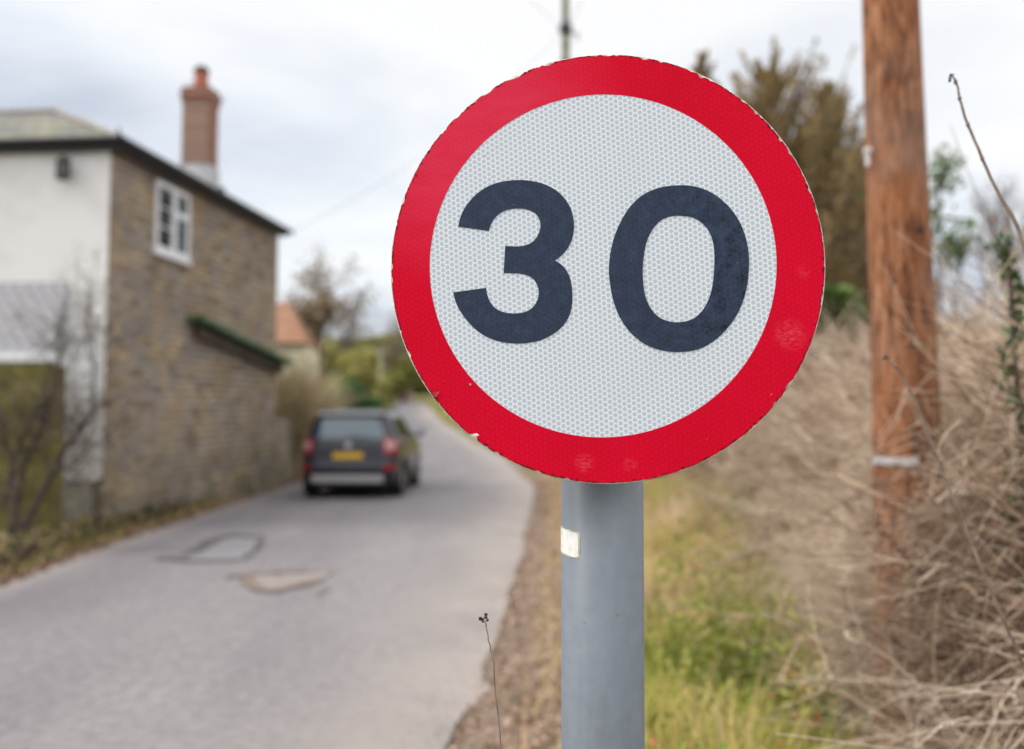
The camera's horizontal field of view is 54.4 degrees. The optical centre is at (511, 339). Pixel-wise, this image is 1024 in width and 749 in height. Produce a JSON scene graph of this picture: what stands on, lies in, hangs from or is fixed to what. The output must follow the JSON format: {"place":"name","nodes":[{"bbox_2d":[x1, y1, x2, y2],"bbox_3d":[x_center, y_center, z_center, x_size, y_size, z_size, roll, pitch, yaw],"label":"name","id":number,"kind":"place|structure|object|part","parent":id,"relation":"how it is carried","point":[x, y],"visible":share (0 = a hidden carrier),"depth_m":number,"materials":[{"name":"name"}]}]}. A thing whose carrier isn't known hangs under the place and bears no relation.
{"place":"outdoors","nodes":[
{"label":"outdoors","id":0,"kind":"place"},
{"bbox_2d":[0,390,534,748],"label":"road","id":1,"kind":"structure","parent":0,"point":[130,643],"depth_m":7.54,"materials":[{"name":"grey asphalt"}]},
{"bbox_2d":[157,556,231,561],"bbox_3d":[-3.404,2.353,10.617,1.036,0.004,0.238,-1,-4,15],"label":"road crack","id":2,"kind":"object","parent":1,"relation":"on","point":[179,559],"visible":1,"depth_m":10.55,"materials":[{"name":"grey asphalt"}]},
{"bbox_2d":[152,534,264,559],"bbox_3d":[-3.629,2.426,11.689,0.654,0.004,2.158,-1,-4,13],"label":"road crack","id":3,"kind":"object","parent":1,"relation":"on","point":[202,546],"visible":1,"depth_m":11.70,"materials":[{"name":"grey asphalt"}]},
{"bbox_2d":[183,537,258,559],"bbox_3d":[-3.220,2.417,11.526,0.659,0.001,1.849,0,-4,0],"label":"road patch","id":4,"kind":"object","parent":1,"relation":"on","point":[236,548],"visible":1,"depth_m":11.31,"materials":[{"name":"grey asphalt"}]},
{"bbox_2d":[243,537,264,558],"bbox_3d":[-2.962,2.413,11.524,0.127,0.001,1.833,1,-4,-7],"label":"road crack","id":5,"kind":"object","parent":1,"relation":"on","point":[258,546],"visible":1,"depth_m":11.48,"materials":[{"name":"grey asphalt"}]},
{"bbox_2d":[225,570,332,576],"bbox_3d":[-2.304,2.293,9.784,1.081,0.001,0.235,2,-4,-22],"label":"road crack","id":6,"kind":"object","parent":1,"relation":"on","point":[239,574],"visible":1,"depth_m":9.78,"materials":[{"name":"grey asphalt"}]},
{"bbox_2d":[240,574,324,591],"bbox_3d":[-2.290,2.254,9.207,0.912,0.001,0.758,-1,-4,17],"label":"road crack","id":7,"kind":"object","parent":1,"relation":"on","point":[248,580],"visible":1,"depth_m":9.12,"materials":[{"name":"asphalt"}]},
{"bbox_2d":[252,572,333,592],"bbox_3d":[-2.115,2.264,9.291,0.794,0.001,1.137,0,-4,0],"label":"road patch","id":8,"kind":"object","parent":1,"relation":"on","point":[274,581],"visible":1,"depth_m":9.46,"materials":[{"name":"grey asphalt"}]},
{"bbox_2d":[302,409,424,495],"bbox_3d":[-2.884,2.187,19.722,2.194,1.605,4.068,0,-4,1],"label":"hatchback car","id":9,"kind":"object","parent":1,"relation":"on","point":[361,448],"visible":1,"depth_m":17.88,"materials":[{"name":"grey paint"}]},
{"bbox_3d":[-2.924,1.605,17.980,1.283,0.367,0.209,0,-4,1],"label":"rear window","id":10,"kind":"part","parent":9,"relation":"part of","materials":[{"name":"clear glass"}]},
{"bbox_3d":[-2.134,1.652,18.563,0.145,0.342,0.460,0,-4,1],"label":"side window","id":11,"kind":"part","parent":9,"relation":"part of","materials":[{"name":"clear glass"}]},
{"bbox_3d":[-2.117,1.697,19.221,0.141,0.342,0.740,0,-4,1],"label":"side window","id":12,"kind":"part","parent":9,"relation":"part of","materials":[{"name":"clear glass"}]},
{"bbox_3d":[-2.111,1.760,20.135,0.170,0.342,0.953,0,-4,1],"label":"side window","id":13,"kind":"part","parent":9,"relation":"part of","materials":[{"name":"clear glass"}]},
{"bbox_2d":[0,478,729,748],"bbox_3d":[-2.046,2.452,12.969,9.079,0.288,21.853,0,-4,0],"label":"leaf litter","id":14,"kind":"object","parent":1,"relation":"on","point":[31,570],"visible":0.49,"depth_m":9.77,"materials":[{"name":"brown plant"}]},
{"bbox_2d":[353,500,560,748],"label":"gravel","id":15,"kind":"structure","parent":1,"relation":"on","point":[474,703],"depth_m":6.86,"materials":[{"name":"brown gravel"}]},
{"bbox_2d":[0,365,955,748],"bbox_3d":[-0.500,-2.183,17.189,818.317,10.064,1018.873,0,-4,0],"label":"ground","id":16,"kind":"structure","parent":0,"point":[464,739],"depth_m":6.66,"materials":[{"name":"soil"}]},
{"bbox_2d":[0,361,65,530],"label":"garden fence","id":17,"kind":"object","parent":16,"relation":"on","point":[49,510],"visible":0.46,"depth_m":12.29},
{"bbox_2d":[0,241,166,537],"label":"bare shrub","id":18,"kind":"object","parent":16,"relation":"on","point":[16,496],"visible":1,"depth_m":11.52,"materials":[{"name":"brown plant"}]},
{"bbox_2d":[0,494,222,571],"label":"wall foot plants","id":19,"kind":"object","parent":16,"relation":"on","point":[34,547],"depth_m":12.06,"materials":[{"name":"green plant"}]},
{"bbox_2d":[0,65,293,519],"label":"stone cottage","id":20,"kind":"structure","parent":16,"relation":"on","point":[191,242],"depth_m":14.92,"materials":[{"name":"stone"}]},
{"bbox_2d":[55,155,70,180],"bbox_3d":[-6.106,-2.329,13.611,0.220,0.330,0.330,0,-4,0],"label":"wall lantern","id":21,"kind":"object","parent":20,"relation":"attached to","point":[63,163],"depth_m":13.48,"materials":[{"name":"black plastic"}]},
{"bbox_2d":[153,179,190,259],"bbox_3d":[-5.280,-1.831,15.495,0.043,1.070,1.190,0,-4,6],"label":"window","id":22,"kind":"structure","parent":20,"relation":"in","point":[172,206],"depth_m":15.44,"materials":[{"name":"white paint"}]},
{"bbox_2d":[276,303,321,386],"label":"tiled cottage","id":23,"kind":"structure","parent":16,"relation":"on","point":[291,329],"depth_m":40.88,"materials":[{"name":"orange tile"}]},
{"bbox_2d":[274,408,335,485],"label":"stone wall","id":24,"kind":"structure","parent":16,"relation":"on","point":[284,458],"depth_m":21.18,"materials":[{"name":"stone"}]},
{"bbox_2d":[275,338,358,479],"bbox_3d":[-5.298,1.558,22.570,3.553,3.185,3.279,4,-5,-42],"label":"dry shrub","id":25,"kind":"object","parent":16,"relation":"on","point":[298,410],"visible":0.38,"depth_m":22.29,"materials":[{"name":"beige plant"}]},
{"bbox_2d":[282,283,354,366],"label":"bare tree","id":26,"kind":"object","parent":16,"relation":"on","point":[312,319],"visible":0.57,"depth_m":44.85,"materials":[{"name":"brown plant"}]},
{"bbox_2d":[276,356,378,423],"bbox_3d":[-5.504,2.006,25.617,3.618,3.087,2.981,-3,-5,40],"label":"dry shrub","id":27,"kind":"object","parent":16,"relation":"on","point":[329,399],"visible":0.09,"depth_m":25.52,"materials":[{"name":"beige plant"}]},
{"bbox_2d":[279,239,381,391],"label":"bare tree","id":28,"kind":"object","parent":16,"relation":"on","point":[307,272],"visible":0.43,"depth_m":52.70,"materials":[{"name":"brown plant"}]},
{"bbox_2d":[319,377,381,409],"bbox_3d":[-6.123,2.614,36.129,2.603,2.482,2.428,-4,-6,45],"label":"dark bush","id":29,"kind":"object","parent":16,"relation":"on","point":[369,403],"visible":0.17,"depth_m":35.47,"materials":[{"name":"green plant"}]},
{"bbox_2d":[327,295,377,354],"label":"bare tree","id":30,"kind":"object","parent":16,"relation":"on","point":[348,340],"visible":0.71,"depth_m":65.17,"materials":[{"name":"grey plant"}]},
{"bbox_2d":[334,347,392,397],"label":"evergreen tree","id":31,"kind":"object","parent":16,"relation":"on","point":[365,368],"visible":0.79,"depth_m":55.00,"materials":[{"name":"green plant"}]},
{"bbox_2d":[378,351,381,379],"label":"pale pole","id":32,"kind":"object","parent":16,"relation":"on","point":[380,364],"visible":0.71,"depth_m":53.96,"materials":[{"name":"brown wood"}]},
{"bbox_2d":[357,310,406,369],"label":"bare tree","id":33,"kind":"object","parent":16,"relation":"on","point":[394,349],"visible":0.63,"depth_m":60.88,"materials":[{"name":"grey plant"}]},
{"bbox_2d":[373,378,397,410],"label":"yellow bush","id":34,"kind":"object","parent":16,"relation":"on","point":[388,400],"visible":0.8,"depth_m":49.63,"materials":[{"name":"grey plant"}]},
{"bbox_2d":[389,320,418,393],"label":"bare tree","id":35,"kind":"object","parent":16,"relation":"on","point":[402,346],"visible":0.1,"depth_m":70.06,"materials":[{"name":"grey plant"}]},
{"bbox_2d":[382,355,426,401],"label":"evergreen tree","id":36,"kind":"object","parent":16,"relation":"on","point":[403,375],"visible":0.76,"depth_m":59.35,"materials":[{"name":"green plant"}]},
{"bbox_2d":[396,387,413,400],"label":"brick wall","id":37,"kind":"structure","parent":16,"relation":"on","point":[409,396],"depth_m":61.66,"materials":[{"name":"beige brick"}]},
{"bbox_2d":[413,388,429,394],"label":"dark bush","id":38,"kind":"object","parent":16,"relation":"on","point":[426,391],"visible":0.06,"depth_m":69.40,"materials":[{"name":"green plant"}]},
{"bbox_2d":[479,613,500,748],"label":"dried stem","id":39,"kind":"object","parent":16,"relation":"on","point":[482,619],"visible":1,"depth_m":1.47,"materials":[{"name":"brown plant"}]},
{"bbox_2d":[0,393,1022,748],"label":"grass","id":40,"kind":"structure","parent":16,"relation":"on","point":[736,735],"depth_m":5.65,"materials":[{"name":"green plant"}]},
{"bbox_2d":[559,0,578,59],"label":"telegraph pole","id":41,"kind":"object","parent":16,"relation":"on","point":[565,28],"visible":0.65,"depth_m":25.52,"materials":[{"name":"wood"}]},
{"bbox_2d":[293,32,561,230],"bbox_3d":[-1.707,-5.022,23.064,7.581,6.078,0.009,3,-5,-38],"label":"overhead wire","id":42,"kind":"object","parent":41,"relation":"attached to","point":[384,180],"visible":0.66,"depth_m":21.84,"materials":[{"name":"grey metal"}]},
{"bbox_2d":[391,55,824,748],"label":"speed limit sign","id":43,"kind":"object","parent":16,"relation":"on","point":[607,279],"visible":1,"depth_m":1.38,"materials":[{"name":"metal"}]},
{"bbox_2d":[320,318,1005,379],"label":"wood","id":44,"kind":"object","parent":16,"relation":"on","point":[333,343],"visible":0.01,"depth_m":98.19,"materials":[{"name":"green plant"}]},
{"bbox_2d":[689,49,717,82],"bbox_3d":[6.633,-3.689,34.261,2.866,12.882,3.153,0,-4,0],"label":"conifer tree","id":45,"kind":"object","parent":16,"relation":"on","point":[702,59],"visible":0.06,"depth_m":34.61,"materials":[{"name":"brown plant"}]},
{"bbox_2d":[729,35,866,280],"bbox_3d":[7.778,-3.280,30.112,7.346,11.790,7.712,0,-4,0],"label":"conifer tree","id":46,"kind":"object","parent":16,"relation":"on","point":[768,95],"visible":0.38,"depth_m":29.80,"materials":[{"name":"brown plant"}]},
{"bbox_2d":[804,328,834,363],"bbox_3d":[6.377,0.706,21.886,1.996,2.857,2.196,1,-4,-18],"label":"green shrub","id":47,"kind":"object","parent":16,"relation":"on","point":[819,341],"depth_m":21.69,"materials":[{"name":"grey plant"}]},
{"bbox_2d":[644,125,1023,748],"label":"dry hedge","id":48,"kind":"object","parent":16,"relation":"on","point":[802,449],"visible":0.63,"depth_m":4.09,"materials":[{"name":"beige plant"}]},
{"bbox_2d":[799,78,868,344],"bbox_3d":[9.938,-2.801,31.446,3.957,10.966,3.845,0,-4,0],"label":"conifer tree","id":49,"kind":"object","parent":16,"relation":"on","point":[826,87],"visible":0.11,"depth_m":31.20,"materials":[{"name":"brown plant"}]},
{"bbox_2d":[811,282,869,368],"bbox_3d":[6.141,0.419,18.949,2.699,3.057,2.507,-2,-4,29],"label":"green shrub","id":50,"kind":"object","parent":16,"relation":"on","point":[844,293],"visible":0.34,"depth_m":18.75,"materials":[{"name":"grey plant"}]},
{"bbox_2d":[817,148,868,342],"bbox_3d":[11.283,-2.014,33.491,4.864,9.543,6.014,-2,-4,24],"label":"conifer tree","id":51,"kind":"object","parent":16,"relation":"on","point":[861,169],"visible":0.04,"depth_m":32.51,"materials":[{"name":"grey plant"}]},
{"bbox_2d":[769,81,932,346],"bbox_3d":[8.659,-2.193,28.186,6.682,9.396,6.930,0,-4,0],"label":"conifer tree","id":52,"kind":"object","parent":16,"relation":"on","point":[826,199],"visible":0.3,"depth_m":27.24,"materials":[{"name":"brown plant"}]},
{"bbox_2d":[862,0,954,748],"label":"telegraph pole","id":53,"kind":"object","parent":16,"relation":"on","point":[897,178],"visible":0.66,"depth_m":4.33,"materials":[{"name":"wood"}]},
{"bbox_2d":[859,143,979,342],"bbox_3d":[6.174,-0.644,14.980,1.650,4.584,0.948,-1,-4,11],"label":"green tree","id":54,"kind":"object","parent":16,"relation":"on","point":[953,244],"visible":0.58,"depth_m":14.95,"materials":[{"name":"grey plant"}]},
{"bbox_2d":[836,181,1023,364],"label":"bare tree","id":55,"kind":"object","parent":16,"relation":"on","point":[985,279],"visible":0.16,"depth_m":19.93,"materials":[{"name":"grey plant"}]},
{"bbox_2d":[882,355,1023,668],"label":"dried stem","id":56,"kind":"object","parent":16,"relation":"on","point":[931,442],"visible":1,"depth_m":2.08,"materials":[{"name":"brown plant"}]},
{"bbox_2d":[948,74,1023,251],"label":"dried stem","id":57,"kind":"object","parent":16,"relation":"on","point":[1008,209],"visible":1,"depth_m":1.82,"materials":[{"name":"brown plant"}]},
{"bbox_2d":[959,165,1023,322],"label":"bare tree","id":58,"kind":"object","parent":16,"relation":"on","point":[991,233],"visible":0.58,"depth_m":16.41,"materials":[{"name":"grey plant"}]},
{"bbox_2d":[984,232,1023,646],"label":"ivy sapling","id":59,"kind":"object","parent":16,"relation":"on","point":[1013,302],"visible":0.75,"depth_m":3.40,"materials":[{"name":"green plant"}]},
{"bbox_2d":[0,0,1023,378],"label":"sky","id":60,"kind":"structure","parent":0,"point":[329,100],"materials":[{"name":"white"}]}
]}

